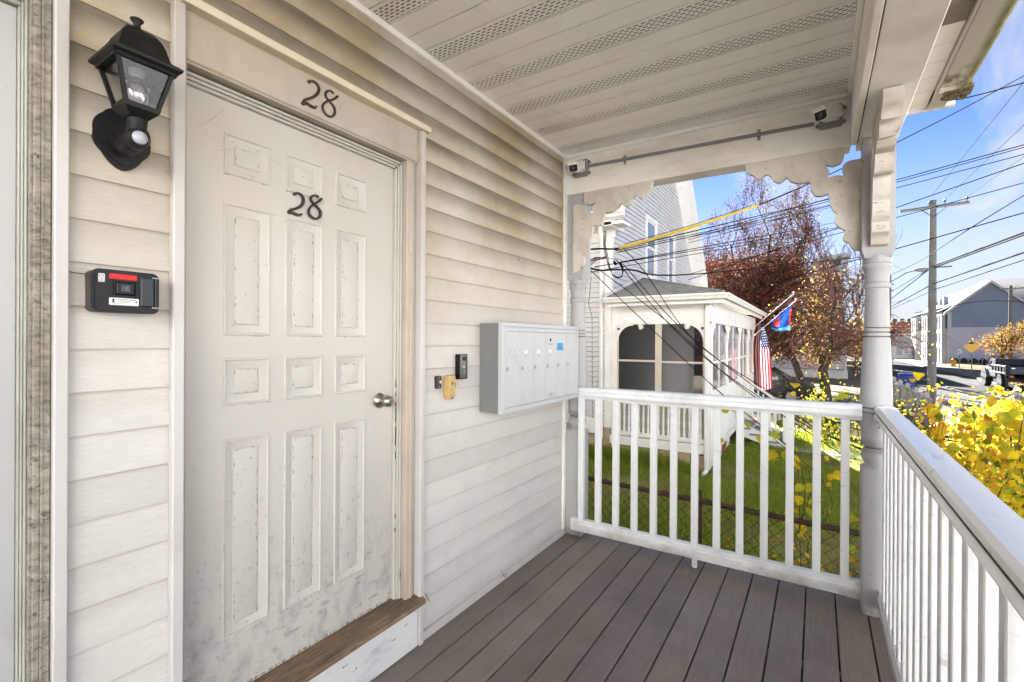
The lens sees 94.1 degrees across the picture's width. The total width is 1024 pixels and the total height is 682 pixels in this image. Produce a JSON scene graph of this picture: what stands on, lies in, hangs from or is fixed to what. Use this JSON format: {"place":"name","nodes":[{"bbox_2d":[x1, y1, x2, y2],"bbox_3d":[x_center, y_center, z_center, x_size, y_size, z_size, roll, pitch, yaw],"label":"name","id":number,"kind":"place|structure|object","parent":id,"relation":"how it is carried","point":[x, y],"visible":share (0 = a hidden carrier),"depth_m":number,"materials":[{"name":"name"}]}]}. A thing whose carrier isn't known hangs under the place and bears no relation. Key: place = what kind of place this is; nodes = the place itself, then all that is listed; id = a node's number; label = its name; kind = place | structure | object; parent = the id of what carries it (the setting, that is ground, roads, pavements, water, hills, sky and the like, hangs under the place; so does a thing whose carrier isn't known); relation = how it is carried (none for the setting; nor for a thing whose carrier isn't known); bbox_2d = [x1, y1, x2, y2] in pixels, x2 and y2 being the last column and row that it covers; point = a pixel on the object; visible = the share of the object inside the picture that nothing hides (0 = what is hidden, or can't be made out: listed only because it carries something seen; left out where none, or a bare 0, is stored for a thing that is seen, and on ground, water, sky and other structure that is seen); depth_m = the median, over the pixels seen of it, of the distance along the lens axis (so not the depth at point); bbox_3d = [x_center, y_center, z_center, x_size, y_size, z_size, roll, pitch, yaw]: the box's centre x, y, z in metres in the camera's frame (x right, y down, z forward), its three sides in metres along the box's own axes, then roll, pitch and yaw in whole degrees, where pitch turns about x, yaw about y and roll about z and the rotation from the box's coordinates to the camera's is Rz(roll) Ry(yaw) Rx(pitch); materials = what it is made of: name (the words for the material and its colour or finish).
{"place":"outdoors","nodes":[
{"label":"outdoors","id":0,"kind":"place"},
{"bbox_2d":[615,199,828,249],"bbox_3d":[6.894,-3.106,10.535,16.205,4.394,0.016,0,0,-44],"label":"overhead cable","id":1,"kind":"object","parent":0,"point":[723,224],"visible":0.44,"depth_m":6.66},
{"bbox_2d":[616,205,828,250],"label":"overhead cable","id":2,"kind":"object","parent":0,"point":[709,230],"visible":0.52,"depth_m":6.33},
{"bbox_2d":[617,207,830,252],"bbox_3d":[6.895,-2.921,10.534,16.193,4.077,0.012,0,0,-44],"label":"overhead cable","id":3,"kind":"object","parent":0,"point":[711,232],"visible":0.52,"depth_m":6.35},
{"bbox_2d":[588,426,863,578],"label":"lawn","id":4,"kind":"structure","parent":0,"point":[832,555],"depth_m":7.26,"materials":[{"name":"plant"}]},
{"bbox_2d":[588,442,699,473],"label":"weeds","id":5,"kind":"object","parent":4,"relation":"on","point":[643,457],"visible":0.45,"depth_m":9.62,"materials":[{"name":"green plant"}]},
{"bbox_2d":[588,476,858,576],"bbox_3d":[0.530,1.943,4.817,9.037,1.398,0.078,0,0,38],"label":"chain link fence","id":6,"kind":"object","parent":4,"relation":"on","point":[797,521],"visible":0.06,"depth_m":3.87,"materials":[{"name":"metal"}]},
{"bbox_2d":[590,442,859,573],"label":"fallen leaves","id":7,"kind":"object","parent":4,"relation":"on","point":[806,534],"visible":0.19,"depth_m":6.86,"materials":[{"name":"yellow plant"}]},
{"bbox_2d":[736,378,785,447],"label":"porch steps","id":8,"kind":"structure","parent":4,"relation":"on","point":[752,432],"depth_m":11.73,"materials":[{"name":"wood"}]},
{"bbox_2d":[689,540,853,576],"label":"fallen leaves","id":9,"kind":"object","parent":4,"relation":"on","point":[772,554],"visible":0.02,"depth_m":5.38,"materials":[{"name":"yellow plant"}]},
{"bbox_2d":[766,372,943,447],"bbox_3d":[8.389,1.778,11.927,3.424,1.935,3.318,0,0,13],"label":"bush","id":10,"kind":"object","parent":4,"relation":"on","point":[827,424],"visible":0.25,"depth_m":11.95,"materials":[{"name":"yellow plant"}]},
{"bbox_2d":[721,383,1014,567],"bbox_3d":[2.672,1.447,3.911,1.979,2.220,1.009,0,0,33],"label":"yellow shrub","id":11,"kind":"object","parent":4,"relation":"on","point":[799,487],"visible":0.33,"depth_m":3.90,"materials":[{"name":"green plant"}]},
{"bbox_2d":[909,378,959,443],"bbox_3d":[3.480,1.429,3.897,0.391,2.260,0.330,0,0,-3],"label":"yellow shrub","id":12,"kind":"object","parent":4,"relation":"on","point":[931,406],"visible":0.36,"depth_m":3.93,"materials":[{"name":"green plant"}]},
{"bbox_2d":[907,372,1023,519],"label":"yellow shrub","id":13,"kind":"object","parent":4,"relation":"on","point":[1006,416],"visible":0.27,"depth_m":2.77,"materials":[{"name":"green plant"}]},
{"bbox_2d":[922,383,1023,517],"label":"yellow shrub","id":14,"kind":"object","parent":4,"relation":"on","point":[969,419],"visible":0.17,"depth_m":3.38,"materials":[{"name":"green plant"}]},
{"bbox_2d":[705,255,801,346],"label":"brick building","id":15,"kind":"structure","parent":0,"point":[746,271],"depth_m":54.37,"materials":[{"name":"brick"}]},
{"bbox_2d":[591,76,1022,249],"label":"overhead cable","id":16,"kind":"object","parent":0,"point":[841,168],"visible":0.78,"depth_m":7.49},
{"bbox_2d":[618,204,758,249],"bbox_3d":[2.042,-1.297,5.314,2.224,0.770,0.034,0,0,-29],"label":"cable sleeve","id":17,"kind":"object","parent":16,"relation":"attached to","point":[686,228],"visible":1,"depth_m":5.24,"materials":[{"name":"plastic"}]},
{"bbox_2d":[625,205,751,243],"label":"overhead cable","id":18,"kind":"object","parent":17,"relation":"attached to","point":[687,226],"visible":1,"depth_m":5.25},
{"bbox_2d":[623,248,859,430],"bbox_3d":[2.094,-0.059,4.339,2.158,1.736,0.060,0,0,24],"label":"overhead cable","id":19,"kind":"object","parent":17,"relation":"attached to","point":[708,352],"visible":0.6,"depth_m":4.49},
{"bbox_2d":[794,443,861,458],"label":"path","id":20,"kind":"structure","parent":0,"point":[836,454],"depth_m":10.99,"materials":[{"name":"concrete"}]},
{"bbox_2d":[812,252,850,314],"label":"building","id":21,"kind":"structure","parent":0,"point":[844,260],"depth_m":57.80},
{"bbox_2d":[689,163,1023,279],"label":"overhead cable","id":22,"kind":"object","parent":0,"point":[896,207],"visible":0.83,"depth_m":11.35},
{"bbox_2d":[689,154,1023,242],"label":"overhead cable","id":23,"kind":"object","parent":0,"point":[897,187],"visible":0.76,"depth_m":11.27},
{"bbox_2d":[691,182,1023,273],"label":"overhead cable","id":24,"kind":"object","parent":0,"point":[844,231],"visible":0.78,"depth_m":11.44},
{"bbox_2d":[692,0,1023,322],"label":"sky","id":25,"kind":"structure","parent":0,"point":[945,142],"materials":[{"name":"blue"}]},
{"bbox_2d":[751,359,997,490],"bbox_3d":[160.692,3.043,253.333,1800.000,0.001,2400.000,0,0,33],"label":"ground","id":26,"kind":"structure","parent":0,"point":[836,387],"depth_m":23.64,"materials":[{"name":"soil"}]},
{"bbox_2d":[0,0,566,681],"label":"house","id":27,"kind":"structure","parent":26,"relation":"on","point":[258,446],"depth_m":1.73,"materials":[{"name":"plastic"}]},
{"bbox_2d":[0,1,16,681],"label":"side door","id":28,"kind":"structure","parent":27,"relation":"in","point":[8,13],"depth_m":1.19,"materials":[{"name":"paint"}]},
{"bbox_2d":[69,268,158,313],"bbox_3d":[-1.081,-0.134,1.293,0.064,0.115,0.196,0,0,33],"label":"key box","id":29,"kind":"object","parent":27,"relation":"attached to","point":[115,291],"visible":1,"depth_m":1.29,"materials":[{"name":"plastic"}]},
{"bbox_2d":[88,16,183,170],"bbox_3d":[-1.010,-0.661,1.268,0.213,0.376,0.156,0,0,33],"label":"wall lantern","id":30,"kind":"object","parent":27,"relation":"attached to","point":[137,55],"depth_m":1.25,"materials":[{"name":"black metal"}]},
{"bbox_2d":[184,85,393,681],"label":"front door","id":31,"kind":"structure","parent":27,"relation":"in","point":[289,401],"depth_m":1.80,"materials":[{"name":"paint"}]},
{"bbox_2d":[435,376,441,388],"bbox_3d":[-0.373,0.210,2.428,0.019,0.065,0.040,0,0,33],"label":"doorbell","id":32,"kind":"object","parent":27,"relation":"attached to","point":[438,382],"visible":1,"depth_m":2.42,"materials":[{"name":"brown plastic"}]},
{"bbox_2d":[444,375,454,399],"bbox_3d":[-0.325,0.241,2.483,0.041,0.124,0.052,0,0,33],"label":"doorbell","id":33,"kind":"object","parent":27,"relation":"attached to","point":[449,387],"visible":1,"depth_m":2.46,"materials":[{"name":"gold metal"}]},
{"bbox_2d":[455,354,466,378],"bbox_3d":[-0.270,0.138,2.571,0.034,0.134,0.072,0,0,33],"label":"video doorbell","id":34,"kind":"object","parent":27,"relation":"attached to","point":[460,366],"visible":1,"depth_m":2.55,"materials":[{"name":"plastic"}]},
{"bbox_2d":[479,322,577,414],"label":"mailbox bank","id":35,"kind":"structure","parent":27,"relation":"attached to","point":[523,366],"depth_m":2.87,"materials":[{"name":"metal"}]},
{"bbox_2d":[505,331,518,407],"bbox_3d":[-0.005,0.162,2.749,0.026,0.433,0.150,0,0,33],"label":"mailbox door","id":36,"kind":"structure","parent":35,"relation":"in","point":[512,338],"depth_m":2.74,"materials":[{"name":"paint"}]},
{"bbox_2d":[519,332,532,404],"bbox_3d":[0.079,0.162,2.879,0.026,0.433,0.156,0,0,33],"label":"mailbox door","id":37,"kind":"structure","parent":35,"relation":"in","point":[525,338],"depth_m":2.87,"materials":[{"name":"paint"}]},
{"bbox_2d":[532,332,544,401],"bbox_3d":[0.163,0.163,3.011,0.026,0.433,0.152,0,0,33],"label":"mailbox door","id":38,"kind":"structure","parent":35,"relation":"in","point":[538,394],"depth_m":3.00,"materials":[{"name":"paint"}]},
{"bbox_2d":[545,333,555,399],"bbox_3d":[0.246,0.163,3.140,0.026,0.433,0.151,0,0,33],"label":"mailbox door","id":39,"kind":"structure","parent":35,"relation":"in","point":[550,338],"depth_m":3.14,"materials":[{"name":"paint"}]},
{"bbox_2d":[556,333,565,396],"bbox_3d":[0.331,0.163,3.271,0.026,0.433,0.157,0,0,33],"label":"mailbox door","id":40,"kind":"structure","parent":35,"relation":"in","point":[560,337],"depth_m":3.26,"materials":[{"name":"paint"}]},
{"bbox_2d":[566,333,575,394],"bbox_3d":[0.417,0.163,3.405,0.026,0.433,0.158,0,0,33],"label":"mailbox door","id":41,"kind":"structure","parent":35,"relation":"in","point":[570,338],"depth_m":3.39,"materials":[{"name":"paint"}]},
{"bbox_2d":[370,533,893,681],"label":"porch floor","id":42,"kind":"structure","parent":27,"relation":"attached to","point":[642,614],"depth_m":2.46,"materials":[{"name":"wood"}]},
{"bbox_2d":[566,181,653,536],"bbox_3d":[0.724,0.188,3.545,0.671,2.594,0.166,0,0,33],"label":"porch post","id":43,"kind":"object","parent":42,"relation":"on","point":[583,221],"visible":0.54,"depth_m":3.63,"materials":[{"name":"paint"}]},
{"bbox_2d":[590,256,606,265],"bbox_3d":[0.592,-0.653,4.078,0.277,0.208,0.504,0,0,33],"label":"wire bundle","id":44,"kind":"object","parent":43,"relation":"attached to","point":[604,257],"visible":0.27,"depth_m":4.19,"materials":[{"name":"metal"}]},
{"bbox_2d":[570,386,861,599],"bbox_3d":[1.202,0.913,3.135,1.767,1.145,0.107,0,0,33],"label":"porch railing","id":45,"kind":"object","parent":42,"relation":"on","point":[843,583],"visible":0.97,"depth_m":3.04,"materials":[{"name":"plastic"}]},
{"bbox_2d":[745,84,904,618],"bbox_3d":[1.596,0.194,2.534,0.736,2.595,0.733,0,0,33],"label":"porch post","id":46,"kind":"object","parent":42,"relation":"on","point":[861,193],"visible":0.82,"depth_m":2.58,"materials":[{"name":"paint"}]},
{"bbox_2d":[873,406,1023,681],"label":"porch railing","id":47,"kind":"object","parent":42,"relation":"on","point":[950,602],"visible":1,"depth_m":1.30,"materials":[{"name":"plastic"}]},
{"bbox_2d":[356,0,1018,196],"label":"porch roof","id":48,"kind":"structure","parent":27,"relation":"attached to","point":[594,81],"depth_m":2.35,"materials":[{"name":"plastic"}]},
{"bbox_2d":[567,158,590,177],"bbox_3d":[0.470,-1.285,3.490,0.146,0.134,0.200,0,0,33],"label":"security camera","id":49,"kind":"object","parent":48,"relation":"attached to","point":[579,168],"visible":1,"depth_m":3.52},
{"bbox_2d":[588,122,813,166],"bbox_3d":[1.159,-1.279,3.151,1.415,0.085,0.027,0,0,33],"label":"conduit","id":50,"kind":"object","parent":48,"relation":"attached to","point":[759,134],"visible":1,"depth_m":3.07,"materials":[{"name":"silver metal"}]},
{"bbox_2d":[811,103,845,129],"bbox_3d":[1.767,-1.280,2.661,0.147,0.128,0.206,0,0,40],"label":"security camera","id":51,"kind":"object","parent":48,"relation":"attached to","point":[828,116],"visible":1,"depth_m":2.65,"materials":[{"name":"plastic"}]},
{"bbox_2d":[566,180,707,447],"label":"neighbour house","id":52,"kind":"structure","parent":26,"relation":"on","point":[657,210],"depth_m":11.20,"materials":[{"name":"plastic"}]},
{"bbox_2d":[645,213,657,279],"bbox_3d":[3.680,-2.437,12.616,0.092,1.650,1.060,0,0,33],"label":"window","id":53,"kind":"structure","parent":52,"relation":"in","point":[651,224],"depth_m":12.67,"materials":[{"name":"glass"}]},
{"bbox_2d":[667,230,675,281],"bbox_3d":[4.774,-2.434,14.320,0.092,1.650,0.910,0,0,33],"label":"window","id":54,"kind":"structure","parent":52,"relation":"in","point":[671,247],"depth_m":14.41,"materials":[{"name":"glass"}]},
{"bbox_2d":[603,275,766,475],"bbox_3d":[5.006,0.505,12.552,2.400,4.300,7.865,0,0,33],"label":"enclosed porch","id":55,"kind":"object","parent":52,"relation":"attached to","point":[719,324],"visible":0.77,"depth_m":9.76,"materials":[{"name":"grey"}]},
{"bbox_2d":[713,324,726,391],"bbox_3d":[4.351,0.345,10.040,0.050,1.380,1.780,0,0,33],"label":"front window","id":56,"kind":"structure","parent":55,"relation":"in","point":[719,336],"depth_m":10.04,"materials":[{"name":"glass"}]},
{"bbox_2d":[727,327,738,384],"bbox_3d":[5.405,0.348,11.681,0.050,1.380,1.880,0,0,33],"label":"front window","id":57,"kind":"structure","parent":55,"relation":"in","point":[733,344],"depth_m":11.69,"materials":[{"name":"glass"}]},
{"bbox_2d":[739,329,747,378],"bbox_3d":[6.432,0.352,13.280,0.050,1.380,1.680,0,0,33],"label":"front window","id":58,"kind":"structure","parent":55,"relation":"in","point":[744,338],"depth_m":13.55,"materials":[{"name":"glass"}]},
{"bbox_2d":[749,330,752,374],"bbox_3d":[7.250,0.354,14.554,0.050,1.380,1.110,0,0,33],"label":"front window","id":59,"kind":"structure","parent":55,"relation":"in","point":[750,334],"depth_m":14.79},
{"bbox_2d":[753,291,794,389],"bbox_3d":[7.803,0.033,14.243,0.264,2.926,1.266,0,0,-37],"label":"flag","id":60,"kind":"object","parent":55,"relation":"attached to","point":[762,361],"visible":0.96,"depth_m":14.48,"materials":[{"name":"fabric"}]},
{"bbox_2d":[752,298,796,336],"bbox_3d":[7.593,-0.651,13.844,0.101,1.093,1.289,0,0,-32],"label":"flag","id":61,"kind":"object","parent":55,"relation":"attached to","point":[782,322],"visible":0.99,"depth_m":13.62,"materials":[{"name":"fabric"}]},
{"bbox_2d":[590,229,836,272],"bbox_3d":[6.745,-2.403,10.630,16.251,3.404,0.010,0,0,-43],"label":"overhead cable","id":62,"kind":"object","parent":52,"relation":"attached to","point":[708,251],"visible":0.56,"depth_m":6.85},
{"bbox_2d":[595,227,837,266],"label":"overhead cable","id":63,"kind":"object","parent":52,"relation":"attached to","point":[709,248],"visible":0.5,"depth_m":6.74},
{"bbox_2d":[601,271,840,453],"bbox_3d":[1.753,0.099,4.278,2.034,1.630,0.012,0,0,27],"label":"overhead cable","id":64,"kind":"object","parent":52,"relation":"attached to","point":[706,357],"visible":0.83,"depth_m":4.30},
{"bbox_2d":[590,257,860,275],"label":"overhead cable","id":65,"kind":"object","parent":52,"relation":"attached to","point":[703,273],"visible":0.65,"depth_m":6.00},
{"bbox_2d":[603,235,623,277],"bbox_3d":[1.032,-0.878,4.824,0.219,0.497,0.038,0,0,33],"label":"cable coil","id":66,"kind":"object","parent":65,"relation":"hanging from","point":[604,245],"visible":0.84,"depth_m":4.85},
{"bbox_2d":[590,270,795,452],"bbox_3d":[1.551,0.097,4.341,1.797,1.648,0.021,0,0,26],"label":"overhead cable","id":67,"kind":"object","parent":66,"relation":"attached to","point":[674,350],"visible":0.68,"depth_m":4.38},
{"bbox_2d":[623,264,861,448],"bbox_3d":[2.035,0.091,4.251,2.103,1.701,0.025,0,0,26],"label":"overhead cable","id":68,"kind":"object","parent":66,"relation":"attached to","point":[717,358],"visible":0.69,"depth_m":4.36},
{"bbox_2d":[616,260,861,449],"bbox_3d":[1.919,0.042,4.256,2.008,1.677,0.029,0,0,25],"label":"overhead cable","id":69,"kind":"object","parent":65,"relation":"attached to","point":[714,365],"visible":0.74,"depth_m":4.34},
{"bbox_2d":[621,223,831,262],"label":"overhead cable","id":70,"kind":"object","parent":52,"relation":"attached to","point":[712,245],"visible":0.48,"depth_m":6.32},
{"bbox_2d":[689,147,1023,239],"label":"overhead cable","id":71,"kind":"object","parent":52,"relation":"attached to","point":[896,182],"visible":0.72,"depth_m":11.22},
{"bbox_2d":[694,144,1023,235],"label":"overhead cable","id":72,"kind":"object","parent":52,"relation":"attached to","point":[896,179],"visible":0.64,"depth_m":11.11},
{"bbox_2d":[733,212,1023,294],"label":"overhead cable","id":73,"kind":"object","parent":52,"relation":"attached to","point":[895,248],"visible":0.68,"depth_m":11.34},
{"bbox_2d":[702,240,786,359],"bbox_3d":[12.098,-1.703,28.352,7.731,8.830,5.911,0,0,33],"label":"red tree","id":74,"kind":"object","parent":26,"relation":"on","point":[729,278],"visible":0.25,"depth_m":27.32,"materials":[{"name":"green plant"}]},
{"bbox_2d":[701,171,854,361],"bbox_3d":[16.909,-5.725,33.888,7.233,14.762,11.830,0,0,-45],"label":"maple tree","id":75,"kind":"object","parent":26,"relation":"on","point":[776,227],"visible":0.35,"depth_m":32.03,"materials":[{"name":"red plant"}]},
{"bbox_2d":[752,365,816,399],"bbox_3d":[10.592,1.823,20.486,4.200,1.500,1.890,0,0,33],"label":"parked car","id":76,"kind":"object","parent":26,"relation":"on","point":[780,377],"visible":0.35,"depth_m":19.34,"materials":[{"name":"black metal"}]},
{"bbox_2d":[734,237,846,380],"bbox_3d":[14.876,-1.607,26.142,6.499,8.675,4.939,0,0,33],"label":"red tree","id":77,"kind":"object","parent":26,"relation":"on","point":[775,273],"visible":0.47,"depth_m":25.64,"materials":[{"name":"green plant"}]},
{"bbox_2d":[771,318,851,378],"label":"porch house","id":78,"kind":"structure","parent":26,"relation":"on","point":[839,372],"depth_m":34.69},
{"bbox_2d":[770,186,901,322],"bbox_3d":[25.603,-4.944,37.610,9.041,15.396,5.587,0,0,6],"label":"bare tree","id":79,"kind":"object","parent":26,"relation":"on","point":[820,249],"visible":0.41,"depth_m":37.18,"materials":[{"name":"brown plant"}]},
{"bbox_2d":[807,233,864,374],"bbox_3d":[25.869,-2.999,37.003,5.622,11.516,3.132,0,0,12],"label":"bare tree","id":80,"kind":"object","parent":26,"relation":"on","point":[857,324],"visible":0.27,"depth_m":37.01,"materials":[{"name":"brown plant"}]},
{"bbox_2d":[751,244,957,430],"bbox_3d":[9.332,-0.109,13.691,4.401,5.402,3.776,0,0,3],"label":"weeping tree","id":81,"kind":"object","parent":26,"relation":"on","point":[831,349],"visible":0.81,"depth_m":13.60,"materials":[{"name":"brown plant"}]},
{"bbox_2d":[847,319,910,355],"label":"crenellated building","id":82,"kind":"structure","parent":26,"relation":"on","point":[903,324],"depth_m":86.05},
{"bbox_2d":[891,333,913,358],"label":"roofed house","id":83,"kind":"structure","parent":26,"relation":"on","point":[901,353],"depth_m":71.81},
{"bbox_2d":[896,347,901,354],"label":"window","id":84,"kind":"structure","parent":83,"relation":"in","point":[898,350],"depth_m":71.87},
{"bbox_2d":[898,373,914,388],"bbox_3d":[19.273,2.081,23.273,0.710,1.070,0.710,0,0,33],"label":"wheelie bin","id":85,"kind":"object","parent":26,"relation":"on","point":[906,376],"visible":0.46,"depth_m":23.04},
{"bbox_2d":[889,267,927,327],"bbox_3d":[21.862,-0.695,26.369,1.831,6.641,0.240,0,0,33],"label":"street lamp","id":86,"kind":"object","parent":26,"relation":"on","point":[923,269],"visible":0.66,"depth_m":26.54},
{"bbox_2d":[856,377,965,451],"bbox_3d":[12.115,1.916,14.552,2.437,1.421,14.131,0,0,33],"label":"bush","id":87,"kind":"object","parent":26,"relation":"on","point":[914,409],"visible":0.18,"depth_m":14.00,"materials":[{"name":"beige plant"}]},
{"bbox_2d":[899,196,969,400],"bbox_3d":[16.433,-1.351,18.642,2.105,8.317,0.361,0,0,29],"label":"utility pole","id":88,"kind":"object","parent":26,"relation":"on","point":[932,324],"visible":0.88,"depth_m":18.58,"materials":[{"name":"wood"}]},
{"bbox_2d":[891,270,927,298],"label":"overhead cable","id":89,"kind":"object","parent":88,"relation":"attached to","point":[911,283],"visible":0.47,"depth_m":23.04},
{"bbox_2d":[933,84,1021,193],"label":"overhead cable","id":90,"kind":"object","parent":88,"relation":"attached to","point":[983,131],"visible":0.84,"depth_m":12.51,"materials":[{"name":"rubber"}]},
{"bbox_2d":[933,231,1023,266],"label":"overhead cable","id":91,"kind":"object","parent":88,"relation":"attached to","point":[1002,240],"visible":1,"depth_m":13.23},
{"bbox_2d":[933,251,1023,283],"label":"overhead cable","id":92,"kind":"object","parent":88,"relation":"attached to","point":[1017,254],"visible":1,"depth_m":13.30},
{"bbox_2d":[934,234,1023,267],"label":"overhead cable","id":93,"kind":"object","parent":88,"relation":"attached to","point":[982,249],"visible":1,"depth_m":13.30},
{"bbox_2d":[934,259,1023,289],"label":"overhead cable","id":94,"kind":"object","parent":88,"relation":"attached to","point":[983,273],"visible":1,"depth_m":13.31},
{"bbox_2d":[946,125,1023,197],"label":"overhead cable","id":95,"kind":"object","parent":88,"relation":"attached to","point":[989,157],"visible":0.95,"depth_m":13.72,"materials":[{"name":"rubber"}]},
{"bbox_2d":[893,376,1020,477],"bbox_3d":[11.978,2.046,13.577,0.120,1.090,19.920,0,0,33],"label":"picket fence","id":96,"kind":"object","parent":26,"relation":"on","point":[916,393],"visible":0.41,"depth_m":15.70,"materials":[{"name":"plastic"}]},
{"bbox_2d":[957,348,961,370],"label":"street sign","id":97,"kind":"object","parent":26,"relation":"on","point":[959,351],"visible":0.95,"depth_m":40.78,"materials":[{"name":"metal"}]},
{"bbox_2d":[910,280,1023,364],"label":"rowhouse","id":98,"kind":"structure","parent":26,"relation":"on","point":[961,324],"depth_m":56.20,"materials":[{"name":"grey"}]},
{"bbox_2d":[951,358,986,363],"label":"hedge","id":99,"kind":"object","parent":26,"relation":"on","point":[965,360],"visible":0.44,"depth_m":55.37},
{"bbox_2d":[963,339,979,372],"bbox_3d":[36.431,1.281,37.809,1.000,2.810,0.078,0,0,33],"label":"warning sign","id":100,"kind":"object","parent":26,"relation":"on","point":[971,346],"visible":0.89,"depth_m":37.80,"materials":[{"name":"metal"}]},
{"bbox_2d":[966,319,1023,360],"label":"golden tree","id":101,"kind":"object","parent":26,"relation":"on","point":[1011,343],"visible":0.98,"depth_m":40.52,"materials":[{"name":"yellow plant"}]},
{"bbox_2d":[847,356,1023,429],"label":"road","id":102,"kind":"structure","parent":0,"point":[955,384],"depth_m":27.49,"materials":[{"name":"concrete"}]},
{"bbox_2d":[981,358,1023,389],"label":"pickup truck","id":103,"kind":"object","parent":102,"relation":"on","point":[1003,373],"visible":0.86,"depth_m":25.70,"materials":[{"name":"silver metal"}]},
{"bbox_2d":[891,195,1023,274],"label":"overhead cable","id":104,"kind":"object","parent":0,"point":[962,233],"visible":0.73,"depth_m":9.40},
{"bbox_2d":[892,358,1023,389],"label":"sidewalk","id":105,"kind":"structure","parent":0,"point":[963,372],"depth_m":42.91,"materials":[{"name":"concrete"}]},
{"bbox_2d":[937,363,985,371],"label":"dry grass","id":106,"kind":"structure","parent":0,"point":[977,367],"depth_m":49.12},
{"bbox_2d":[998,285,1023,358],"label":"utility pole","id":107,"kind":"object","parent":106,"relation":"on","point":[1010,307],"visible":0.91,"depth_m":43.98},
{"bbox_2d":[916,300,1023,312],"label":"overhead cable","id":108,"kind":"object","parent":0,"point":[976,301],"visible":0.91,"depth_m":43.83,"materials":[{"name":"rubber"}]},
{"bbox_2d":[957,82,1023,99],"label":"overhead cable","id":109,"kind":"object","parent":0,"point":[992,91],"visible":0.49,"depth_m":7.88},
{"bbox_2d":[978,278,1023,298],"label":"long building","id":110,"kind":"structure","parent":0,"point":[1014,282],"depth_m":69.16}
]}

